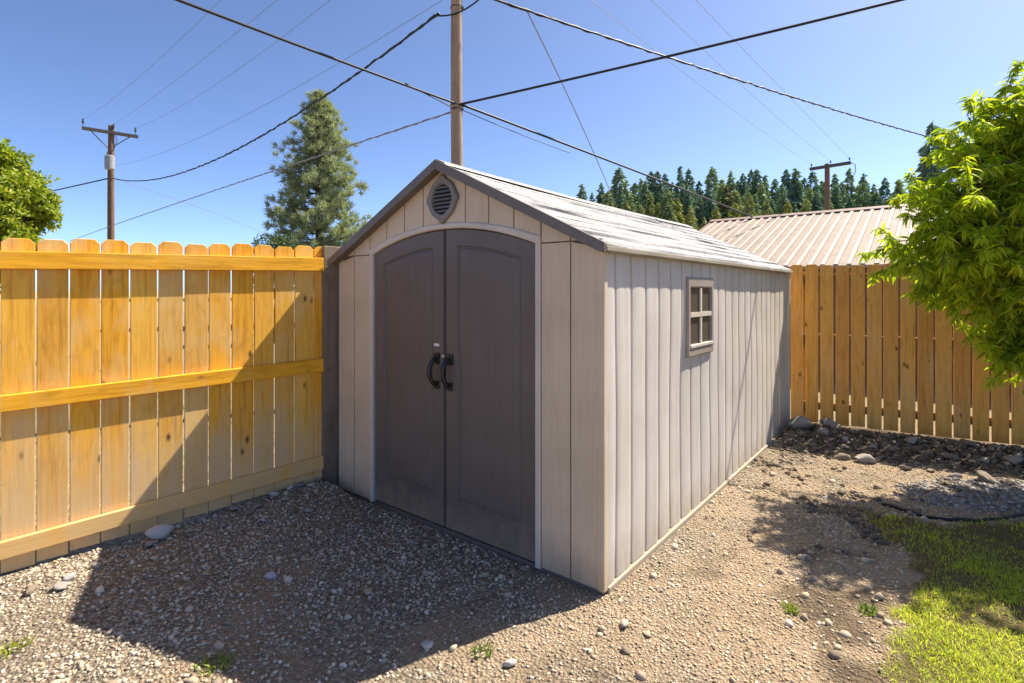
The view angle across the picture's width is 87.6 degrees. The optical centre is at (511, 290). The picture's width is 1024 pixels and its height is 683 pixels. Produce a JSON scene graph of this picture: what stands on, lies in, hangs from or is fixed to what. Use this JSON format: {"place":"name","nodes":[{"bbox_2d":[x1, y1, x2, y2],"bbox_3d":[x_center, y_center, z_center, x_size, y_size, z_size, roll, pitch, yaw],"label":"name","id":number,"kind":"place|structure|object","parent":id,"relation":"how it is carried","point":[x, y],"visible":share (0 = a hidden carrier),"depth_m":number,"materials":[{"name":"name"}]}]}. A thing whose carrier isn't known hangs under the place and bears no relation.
{"place":"outdoors","nodes":[
{"label":"outdoors","id":0,"kind":"place"},
{"bbox_2d":[0,291,1023,682],"bbox_3d":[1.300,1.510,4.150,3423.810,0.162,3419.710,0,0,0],"label":"ground","id":1,"kind":"structure","parent":0,"point":[306,665],"depth_m":2.71,"materials":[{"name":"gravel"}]},
{"bbox_2d":[0,636,36,657],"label":"weed","id":2,"kind":"object","parent":1,"relation":"on","point":[13,644],"visible":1,"depth_m":2.34,"materials":[{"name":"green plant"}]},
{"bbox_2d":[24,583,38,596],"bbox_3d":[-2.486,1.541,2.763,0.036,0.044,0.083,-7,11,-16],"label":"rock","id":3,"kind":"object","parent":1,"relation":"on","point":[30,589],"visible":1,"depth_m":2.74,"materials":[{"name":"stone"}]},
{"bbox_2d":[0,138,64,293],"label":"broadleaf tree","id":4,"kind":"object","parent":1,"relation":"on","point":[30,202],"visible":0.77,"depth_m":19.07,"materials":[{"name":"green plant"}]},
{"bbox_2d":[52,581,68,590],"bbox_3d":[-2.366,1.545,2.794,0.066,0.030,0.056,4,1,-19],"label":"rock","id":5,"kind":"object","parent":1,"relation":"on","point":[61,585],"visible":1,"depth_m":2.79,"materials":[{"name":"stone"}]},
{"bbox_2d":[61,572,75,580],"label":"rock","id":6,"kind":"object","parent":1,"relation":"on","point":[69,576],"visible":1,"depth_m":2.85,"materials":[{"name":"stone"}]},
{"bbox_2d":[82,119,137,239],"bbox_3d":[-17.932,-2.812,23.853,1.993,9.367,0.666,0,0,-29],"label":"utility pole","id":7,"kind":"object","parent":1,"relation":"on","point":[109,162],"visible":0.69,"depth_m":23.89,"materials":[{"name":"brown wood"}]},
{"bbox_2d":[51,178,106,191],"bbox_3d":[-29.033,-4.955,30.001,24.844,0.261,0.057,0,0,29],"label":"overhead wire","id":8,"kind":"object","parent":7,"relation":"attached to","point":[80,184],"visible":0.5,"depth_m":25.20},
{"bbox_2d":[115,0,276,123],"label":"overhead wire","id":9,"kind":"object","parent":7,"relation":"attached to","point":[205,57],"visible":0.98,"depth_m":15.82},
{"bbox_2d":[140,0,329,126],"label":"overhead wire","id":10,"kind":"object","parent":7,"relation":"attached to","point":[249,61],"visible":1,"depth_m":15.33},
{"bbox_2d":[112,12,439,181],"bbox_3d":[-9.545,-4.353,16.076,23.149,1.482,0.042,0,0,43],"label":"overhead wire","id":11,"kind":"object","parent":7,"relation":"attached to","point":[372,62],"visible":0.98,"depth_m":10.69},
{"bbox_2d":[116,0,441,165],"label":"overhead wire","id":12,"kind":"object","parent":7,"relation":"attached to","point":[310,79],"visible":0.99,"depth_m":10.90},
{"bbox_2d":[145,524,176,538],"bbox_3d":[-2.177,1.491,3.307,0.107,0.090,0.170,5,-5,36],"label":"rock","id":13,"kind":"object","parent":1,"relation":"on","point":[162,531],"visible":1,"depth_m":3.28,"materials":[{"name":"stone"}]},
{"bbox_2d":[0,238,339,572],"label":"wood fence","id":14,"kind":"object","parent":1,"relation":"on","point":[303,370],"visible":0.94,"depth_m":3.42,"materials":[{"name":"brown wood"}]},
{"bbox_2d":[190,649,236,676],"bbox_3d":[-1.230,1.546,2.229,0.176,0.053,0.154,0,0,0],"label":"weed","id":15,"kind":"object","parent":1,"relation":"on","point":[211,668],"visible":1,"depth_m":2.22,"materials":[{"name":"green plant"}]},
{"bbox_2d":[264,571,277,579],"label":"rock","id":16,"kind":"object","parent":1,"relation":"on","point":[271,575],"visible":1,"depth_m":2.92,"materials":[{"name":"stone"}]},
{"bbox_2d":[251,231,303,343],"bbox_3d":[-6.978,-0.063,15.921,2.057,3.467,1.717,0,0,0],"label":"shrub","id":17,"kind":"object","parent":1,"relation":"on","point":[286,242],"visible":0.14,"depth_m":15.90,"materials":[{"name":"green plant"}]},
{"bbox_2d":[252,88,371,255],"bbox_3d":[-8.948,-3.933,25.160,5.728,11.213,5.995,0,0,-41],"label":"pine tree","id":18,"kind":"object","parent":1,"relation":"on","point":[322,179],"visible":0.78,"depth_m":24.27,"materials":[{"name":"green plant"}]},
{"bbox_2d":[421,640,433,649],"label":"rock","id":19,"kind":"object","parent":1,"relation":"on","point":[427,644],"visible":1,"depth_m":2.32,"materials":[{"name":"stone"}]},
{"bbox_2d":[450,0,463,165],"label":"utility pole","id":20,"kind":"object","parent":1,"relation":"on","point":[456,96],"visible":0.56,"depth_m":8.13,"materials":[{"name":"brown wood"}]},
{"bbox_2d":[71,111,450,240],"bbox_3d":[-12.852,-2.807,19.100,32.392,0.118,0.030,0,0,42],"label":"overhead wire","id":21,"kind":"object","parent":20,"relation":"attached to","point":[438,116],"visible":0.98,"depth_m":11.20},
{"bbox_2d":[175,0,455,103],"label":"overhead wire","id":22,"kind":"object","parent":20,"relation":"attached to","point":[287,41],"visible":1,"depth_m":6.43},
{"bbox_2d":[433,0,478,16],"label":"drip loop","id":23,"kind":"object","parent":20,"relation":"hanging from","point":[476,1],"visible":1,"depth_m":8.09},
{"bbox_2d":[461,109,569,152],"bbox_3d":[0.141,-2.668,9.025,2.561,0.231,0.011,0,0,-43],"label":"service wire","id":24,"kind":"object","parent":20,"relation":"attached to","point":[513,131],"visible":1,"depth_m":8.87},
{"bbox_2d":[461,105,753,216],"bbox_3d":[2.831,-2.418,11.224,9.508,0.909,0.036,0,0,-40],"label":"overhead wire","id":25,"kind":"object","parent":20,"relation":"attached to","point":[522,127],"visible":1,"depth_m":10.03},
{"bbox_2d":[458,0,904,104],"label":"overhead wire","id":26,"kind":"object","parent":20,"relation":"attached to","point":[708,46],"visible":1,"depth_m":7.12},
{"bbox_2d":[591,0,810,163],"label":"overhead wire","id":27,"kind":"object","parent":20,"relation":"attached to","point":[684,73],"visible":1,"depth_m":16.74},
{"bbox_2d":[494,0,955,144],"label":"overhead wire","id":28,"kind":"object","parent":20,"relation":"attached to","point":[592,32],"visible":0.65,"depth_m":10.98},
{"bbox_2d":[527,12,616,207],"bbox_3d":[1.905,-3.368,12.936,0.020,2.616,8.787,0,0,22],"label":"overhead wire","id":29,"kind":"object","parent":28,"relation":"attached to","point":[568,97],"visible":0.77,"depth_m":11.04,"materials":[{"name":"metal"}]},
{"bbox_2d":[654,2,828,159],"bbox_3d":[8.931,-7.195,19.429,0.011,0.608,29.491,0,0,40],"label":"overhead wire","id":30,"kind":"object","parent":20,"relation":"attached to","point":[724,69],"visible":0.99,"depth_m":15.91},
{"bbox_2d":[701,6,829,137],"bbox_3d":[9.647,-7.237,19.069,0.011,0.525,28.831,0,0,40],"label":"overhead wire","id":31,"kind":"object","parent":20,"relation":"attached to","point":[765,72],"visible":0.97,"depth_m":17.63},
{"bbox_2d":[470,638,493,658],"bbox_3d":[-0.130,1.544,2.307,0.110,0.051,0.137,0,0,0],"label":"weed","id":32,"kind":"object","parent":1,"relation":"on","point":[480,650],"visible":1,"depth_m":2.31,"materials":[{"name":"green plant"}]},
{"bbox_2d":[502,658,515,666],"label":"rock","id":33,"kind":"object","parent":1,"relation":"on","point":[510,662],"visible":1,"depth_m":2.21,"materials":[{"name":"stone"}]},
{"bbox_2d":[327,159,792,595],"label":"garden shed","id":34,"kind":"structure","parent":1,"relation":"on","point":[590,396],"depth_m":3.39,"materials":[{"name":"plastic"}]},
{"bbox_2d":[375,230,445,526],"bbox_3d":[-0.735,0.573,3.710,0.742,1.945,0.121,0,0,39],"label":"door","id":35,"kind":"structure","parent":34,"relation":"in","point":[410,274],"depth_m":3.70,"materials":[{"name":"plastic"}]},
{"bbox_2d":[440,229,534,561],"bbox_3d":[-0.158,0.573,3.249,0.732,1.945,0.121,0,0,39],"label":"door","id":36,"kind":"structure","parent":34,"relation":"in","point":[489,363],"depth_m":3.25,"materials":[{"name":"plastic"}]},
{"bbox_2d":[685,277,713,357],"bbox_3d":[1.359,0.181,3.862,0.043,0.558,0.530,0,0,39],"label":"window","id":37,"kind":"structure","parent":34,"relation":"in","point":[699,336],"depth_m":3.84,"materials":[{"name":"plastic"}]},
{"bbox_2d":[621,646,632,654],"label":"rock","id":38,"kind":"object","parent":1,"relation":"on","point":[625,650],"visible":1,"depth_m":2.31,"materials":[{"name":"stone"}]},
{"bbox_2d":[780,598,804,615],"bbox_3d":[1.377,1.554,2.620,0.117,0.053,0.102,0,0,34],"label":"weed","id":39,"kind":"object","parent":1,"relation":"on","point":[793,608],"visible":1,"depth_m":2.62,"materials":[{"name":"green plant"}]},
{"bbox_2d":[787,416,812,427],"bbox_3d":[3.094,1.407,5.755,0.237,0.128,0.171,-2,1,9],"label":"rock","id":40,"kind":"object","parent":1,"relation":"on","point":[801,421],"visible":0.99,"depth_m":5.70,"materials":[{"name":"stone"}]},
{"bbox_2d":[815,428,828,434],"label":"rock","id":41,"kind":"object","parent":1,"relation":"on","point":[822,431],"visible":1,"depth_m":5.52,"materials":[{"name":"stone"}]},
{"bbox_2d":[819,418,841,429],"bbox_3d":[3.447,1.435,5.775,0.121,0.109,0.246,0,0,-37],"label":"rock","id":42,"kind":"object","parent":1,"relation":"on","point":[825,421],"visible":0.78,"depth_m":5.77,"materials":[{"name":"stone"}]},
{"bbox_2d":[809,157,855,209],"bbox_3d":[18.455,-2.821,30.790,0.391,9.385,2.319,0,0,-43],"label":"utility pole","id":43,"kind":"object","parent":1,"relation":"on","point":[827,166],"visible":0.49,"depth_m":30.88,"materials":[{"name":"brown wood"}]},
{"bbox_2d":[832,453,850,460],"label":"rock","id":44,"kind":"object","parent":1,"relation":"on","point":[842,456],"visible":0.93,"depth_m":4.97,"materials":[{"name":"stone"}]},
{"bbox_2d":[699,204,1010,392],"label":"house","id":45,"kind":"structure","parent":1,"relation":"on","point":[835,238],"depth_m":11.17,"materials":[{"name":"brown metal"}]},
{"bbox_2d":[853,453,875,463],"bbox_3d":[3.244,1.538,4.914,0.169,0.092,0.122,10,0,4],"label":"rock","id":46,"kind":"object","parent":1,"relation":"on","point":[864,458],"visible":1,"depth_m":4.87,"materials":[{"name":"stone"}]},
{"bbox_2d":[854,600,878,615],"bbox_3d":[1.738,1.551,2.620,0.108,0.050,0.105,0,0,31],"label":"weed","id":47,"kind":"object","parent":1,"relation":"on","point":[864,606],"visible":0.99,"depth_m":2.61,"materials":[{"name":"green plant"}]},
{"bbox_2d":[743,423,1023,554],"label":"soil clods","id":48,"kind":"object","parent":1,"relation":"on","point":[886,443],"visible":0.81,"depth_m":4.97,"materials":[{"name":"soil"}]},
{"bbox_2d":[791,263,1023,444],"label":"wood fence","id":49,"kind":"object","parent":1,"relation":"on","point":[806,337],"visible":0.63,"depth_m":5.86,"materials":[{"name":"brown wood"}]},
{"bbox_2d":[854,60,1023,395],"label":"leafy tree","id":50,"kind":"object","parent":1,"relation":"on","point":[970,253],"visible":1,"depth_m":4.14,"materials":[{"name":"green plant"}]},
{"bbox_2d":[858,504,1023,682],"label":"lawn grass","id":51,"kind":"structure","parent":1,"relation":"on","point":[965,636],"depth_m":2.47,"materials":[{"name":"plant"}]},
{"bbox_2d":[940,453,959,459],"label":"rock","id":52,"kind":"object","parent":1,"relation":"on","point":[947,456],"visible":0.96,"depth_m":4.88,"materials":[{"name":"stone"}]},
{"bbox_2d":[881,503,1023,521],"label":"lawn edging","id":53,"kind":"object","parent":1,"relation":"on","point":[963,519],"visible":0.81,"depth_m":3.67,"materials":[{"name":"black plastic"}]},
{"bbox_2d":[892,476,1023,515],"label":"landscape gravel","id":54,"kind":"structure","parent":1,"relation":"on","point":[950,498],"depth_m":4.10,"materials":[{"name":"gravel"}]},
{"bbox_2d":[976,470,994,483],"bbox_3d":[3.884,1.533,4.388,0.101,0.089,0.155,0,3,-18],"label":"rock","id":55,"kind":"object","parent":54,"relation":"on","point":[986,477],"visible":0.97,"depth_m":4.37,"materials":[{"name":"stone"}]},
{"bbox_2d":[959,439,979,446],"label":"rock","id":56,"kind":"object","parent":1,"relation":"on","point":[969,443],"visible":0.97,"depth_m":5.04,"materials":[{"name":"stone"}]},
{"bbox_2d":[1002,455,1021,463],"bbox_3d":[4.437,1.487,4.743,0.083,0.078,0.180,0,0,-12],"label":"rock","id":57,"kind":"object","parent":1,"relation":"on","point":[1013,459],"visible":0.99,"depth_m":4.71,"materials":[{"name":"stone"}]},
{"bbox_2d":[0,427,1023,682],"bbox_3d":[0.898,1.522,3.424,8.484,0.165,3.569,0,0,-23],"label":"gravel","id":58,"kind":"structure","parent":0,"point":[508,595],"depth_m":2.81,"materials":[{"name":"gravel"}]},
{"bbox_2d":[0,0,1023,290],"label":"sky","id":59,"kind":"structure","parent":0,"point":[906,65],"materials":[{"name":"blue"}]},
{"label":"hill","id":60,"kind":"structure","parent":0,"visible":0},
{"bbox_2d":[576,184,587,200],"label":"conifer tree","id":61,"kind":"object","parent":60,"relation":"on","point":[582,192],"visible":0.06,"depth_m":94.78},
{"bbox_2d":[595,182,604,203],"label":"conifer tree","id":62,"kind":"object","parent":60,"relation":"on","point":[599,195],"visible":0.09,"depth_m":94.80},
{"bbox_2d":[601,191,615,207],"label":"conifer tree","id":63,"kind":"object","parent":60,"relation":"on","point":[607,200],"visible":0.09,"depth_m":78.49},
{"bbox_2d":[615,181,625,208],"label":"conifer tree","id":64,"kind":"object","parent":60,"relation":"on","point":[620,200],"visible":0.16,"depth_m":81.52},
{"bbox_2d":[608,167,635,209],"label":"conifer tree","id":65,"kind":"object","parent":60,"relation":"on","point":[619,176],"visible":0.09,"depth_m":89.62,"materials":[{"name":"plant"}]},
{"bbox_2d":[620,182,637,212],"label":"conifer tree","id":66,"kind":"object","parent":60,"relation":"on","point":[630,199],"visible":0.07,"depth_m":83.37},
{"bbox_2d":[630,182,644,209],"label":"conifer tree","id":67,"kind":"object","parent":60,"relation":"on","point":[635,188],"visible":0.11,"depth_m":90.62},
{"bbox_2d":[636,181,653,214],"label":"conifer tree","id":68,"kind":"object","parent":60,"relation":"on","point":[645,190],"visible":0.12,"depth_m":87.32,"materials":[{"name":"plant"}]},
{"bbox_2d":[644,193,654,216],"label":"conifer tree","id":69,"kind":"object","parent":60,"relation":"on","point":[650,202],"visible":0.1,"depth_m":75.48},
{"bbox_2d":[644,171,659,206],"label":"conifer tree","id":70,"kind":"object","parent":60,"relation":"on","point":[649,180],"visible":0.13,"depth_m":96.11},
{"bbox_2d":[650,171,669,215],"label":"conifer tree","id":71,"kind":"object","parent":60,"relation":"on","point":[660,185],"visible":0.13,"depth_m":96.07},
{"bbox_2d":[657,187,678,222],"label":"conifer tree","id":72,"kind":"object","parent":60,"relation":"on","point":[665,210],"visible":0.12,"depth_m":70.40,"materials":[{"name":"plant"}]},
{"bbox_2d":[673,197,684,223],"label":"conifer tree","id":73,"kind":"object","parent":60,"relation":"on","point":[681,220],"visible":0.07,"depth_m":71.84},
{"bbox_2d":[673,166,685,207],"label":"conifer tree","id":74,"kind":"object","parent":60,"relation":"on","point":[679,183],"visible":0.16,"depth_m":96.22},
{"bbox_2d":[681,183,698,230],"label":"conifer tree","id":75,"kind":"object","parent":60,"relation":"on","point":[688,199],"visible":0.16,"depth_m":78.37,"materials":[{"name":"plant"}]},
{"bbox_2d":[683,168,697,206],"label":"conifer tree","id":76,"kind":"object","parent":60,"relation":"on","point":[690,178],"visible":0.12,"depth_m":105.22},
{"bbox_2d":[684,205,698,230],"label":"conifer tree","id":77,"kind":"object","parent":60,"relation":"on","point":[687,221],"visible":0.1,"depth_m":67.27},
{"bbox_2d":[694,180,704,198],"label":"conifer tree","id":78,"kind":"object","parent":60,"relation":"on","point":[698,190],"visible":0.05,"depth_m":110.66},
{"bbox_2d":[694,197,706,229],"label":"conifer tree","id":79,"kind":"object","parent":60,"relation":"on","point":[699,205],"visible":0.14,"depth_m":81.72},
{"bbox_2d":[700,179,719,226],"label":"conifer tree","id":80,"kind":"object","parent":60,"relation":"on","point":[710,208],"visible":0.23,"depth_m":81.18,"materials":[{"name":"plant"}]},
{"bbox_2d":[700,166,720,215],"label":"conifer tree","id":81,"kind":"object","parent":60,"relation":"on","point":[712,175],"visible":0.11,"depth_m":91.60,"materials":[{"name":"plant"}]},
{"bbox_2d":[710,207,720,219],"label":"conifer tree","id":82,"kind":"object","parent":60,"relation":"on","point":[716,213],"visible":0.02,"depth_m":70.46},
{"bbox_2d":[715,183,734,218],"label":"conifer tree","id":83,"kind":"object","parent":60,"relation":"on","point":[719,191],"visible":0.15,"depth_m":83.88,"materials":[{"name":"plant"}]},
{"bbox_2d":[718,185,738,217],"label":"conifer tree","id":84,"kind":"object","parent":60,"relation":"on","point":[729,195],"visible":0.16,"depth_m":83.75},
{"bbox_2d":[725,170,737,205],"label":"conifer tree","id":85,"kind":"object","parent":60,"relation":"on","point":[731,183],"visible":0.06,"depth_m":97.55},
{"bbox_2d":[728,202,740,217],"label":"conifer tree","id":86,"kind":"object","parent":60,"relation":"on","point":[733,214],"visible":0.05,"depth_m":75.74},
{"bbox_2d":[730,188,744,216],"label":"conifer tree","id":87,"kind":"object","parent":60,"relation":"on","point":[736,195],"visible":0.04,"depth_m":84.39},
{"bbox_2d":[737,173,750,216],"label":"conifer tree","id":88,"kind":"object","parent":60,"relation":"on","point":[742,186],"visible":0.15,"depth_m":97.94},
{"bbox_2d":[741,192,758,216],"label":"conifer tree","id":89,"kind":"object","parent":60,"relation":"on","point":[751,204],"visible":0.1,"depth_m":70.96,"materials":[{"name":"plant"}]},
{"bbox_2d":[743,168,756,195],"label":"conifer tree","id":90,"kind":"object","parent":60,"relation":"on","point":[749,175],"visible":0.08,"depth_m":101.38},
{"bbox_2d":[749,193,761,215],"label":"conifer tree","id":91,"kind":"object","parent":60,"relation":"on","point":[757,206],"visible":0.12,"depth_m":83.37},
{"bbox_2d":[749,169,764,207],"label":"conifer tree","id":92,"kind":"object","parent":60,"relation":"on","point":[756,172],"visible":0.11,"depth_m":100.25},
{"bbox_2d":[755,181,768,214],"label":"conifer tree","id":93,"kind":"object","parent":60,"relation":"on","point":[762,199],"visible":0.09,"depth_m":88.09,"materials":[{"name":"plant"}]},
{"bbox_2d":[762,175,770,202],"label":"conifer tree","id":94,"kind":"object","parent":60,"relation":"on","point":[766,181],"visible":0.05,"depth_m":109.89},
{"bbox_2d":[760,199,773,215],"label":"conifer tree","id":95,"kind":"object","parent":60,"relation":"on","point":[768,208],"visible":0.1,"depth_m":70.32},
{"bbox_2d":[769,178,779,204],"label":"conifer tree","id":96,"kind":"object","parent":60,"relation":"on","point":[773,188],"visible":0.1,"depth_m":102.89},
{"bbox_2d":[774,186,792,213],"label":"conifer tree","id":97,"kind":"object","parent":60,"relation":"on","point":[780,208],"visible":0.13,"depth_m":84.27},
{"bbox_2d":[774,169,798,207],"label":"conifer tree","id":98,"kind":"object","parent":60,"relation":"on","point":[787,180],"visible":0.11,"depth_m":93.86,"materials":[{"name":"plant"}]},
{"bbox_2d":[783,200,792,213],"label":"conifer tree","id":99,"kind":"object","parent":60,"relation":"on","point":[786,206],"visible":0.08,"depth_m":75.43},
{"bbox_2d":[787,167,805,210],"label":"conifer tree","id":100,"kind":"object","parent":60,"relation":"on","point":[798,189],"visible":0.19,"depth_m":93.39,"materials":[{"name":"plant"}]},
{"bbox_2d":[798,198,811,212],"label":"conifer tree","id":101,"kind":"object","parent":60,"relation":"on","point":[806,203],"visible":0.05,"depth_m":67.36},
{"bbox_2d":[804,187,812,207],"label":"conifer tree","id":102,"kind":"object","parent":60,"relation":"on","point":[809,194],"visible":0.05,"depth_m":82.82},
{"bbox_2d":[803,171,820,199],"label":"conifer tree","id":103,"kind":"object","parent":60,"relation":"on","point":[815,180],"visible":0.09,"depth_m":99.67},
{"bbox_2d":[810,191,823,210],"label":"conifer tree","id":104,"kind":"object","parent":60,"relation":"on","point":[817,204],"visible":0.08,"depth_m":80.65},
{"bbox_2d":[830,173,841,197],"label":"conifer tree","id":105,"kind":"object","parent":60,"relation":"on","point":[834,182],"visible":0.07,"depth_m":108.09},
{"bbox_2d":[830,185,844,208],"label":"conifer tree","id":106,"kind":"object","parent":60,"relation":"on","point":[836,199],"visible":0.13,"depth_m":85.85,"materials":[{"name":"plant"}]},
{"bbox_2d":[838,181,848,206],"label":"conifer tree","id":107,"kind":"object","parent":60,"relation":"on","point":[843,190],"visible":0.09,"depth_m":95.79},
{"bbox_2d":[843,168,856,201],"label":"conifer tree","id":108,"kind":"object","parent":60,"relation":"on","point":[848,179],"visible":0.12,"depth_m":98.09,"materials":[{"name":"plant"}]},
{"bbox_2d":[852,182,871,207],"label":"conifer tree","id":109,"kind":"object","parent":60,"relation":"on","point":[864,202],"visible":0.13,"depth_m":87.85,"materials":[{"name":"plant"}]},
{"bbox_2d":[858,173,870,197],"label":"conifer tree","id":110,"kind":"object","parent":60,"relation":"on","point":[862,180],"visible":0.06,"depth_m":102.92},
{"bbox_2d":[868,191,885,206],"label":"conifer tree","id":111,"kind":"object","parent":60,"relation":"on","point":[877,199],"visible":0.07,"depth_m":84.90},
{"bbox_2d":[878,177,890,205],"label":"conifer tree","id":112,"kind":"object","parent":60,"relation":"on","point":[885,183],"visible":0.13,"depth_m":110.14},
{"bbox_2d":[888,180,906,204],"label":"conifer tree","id":113,"kind":"object","parent":60,"relation":"on","point":[898,188],"visible":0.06,"depth_m":79.74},
{"bbox_2d":[908,122,951,190],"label":"conifer tree","id":114,"kind":"object","parent":60,"relation":"on","point":[922,169],"visible":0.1,"depth_m":61.89,"materials":[{"name":"plant"}]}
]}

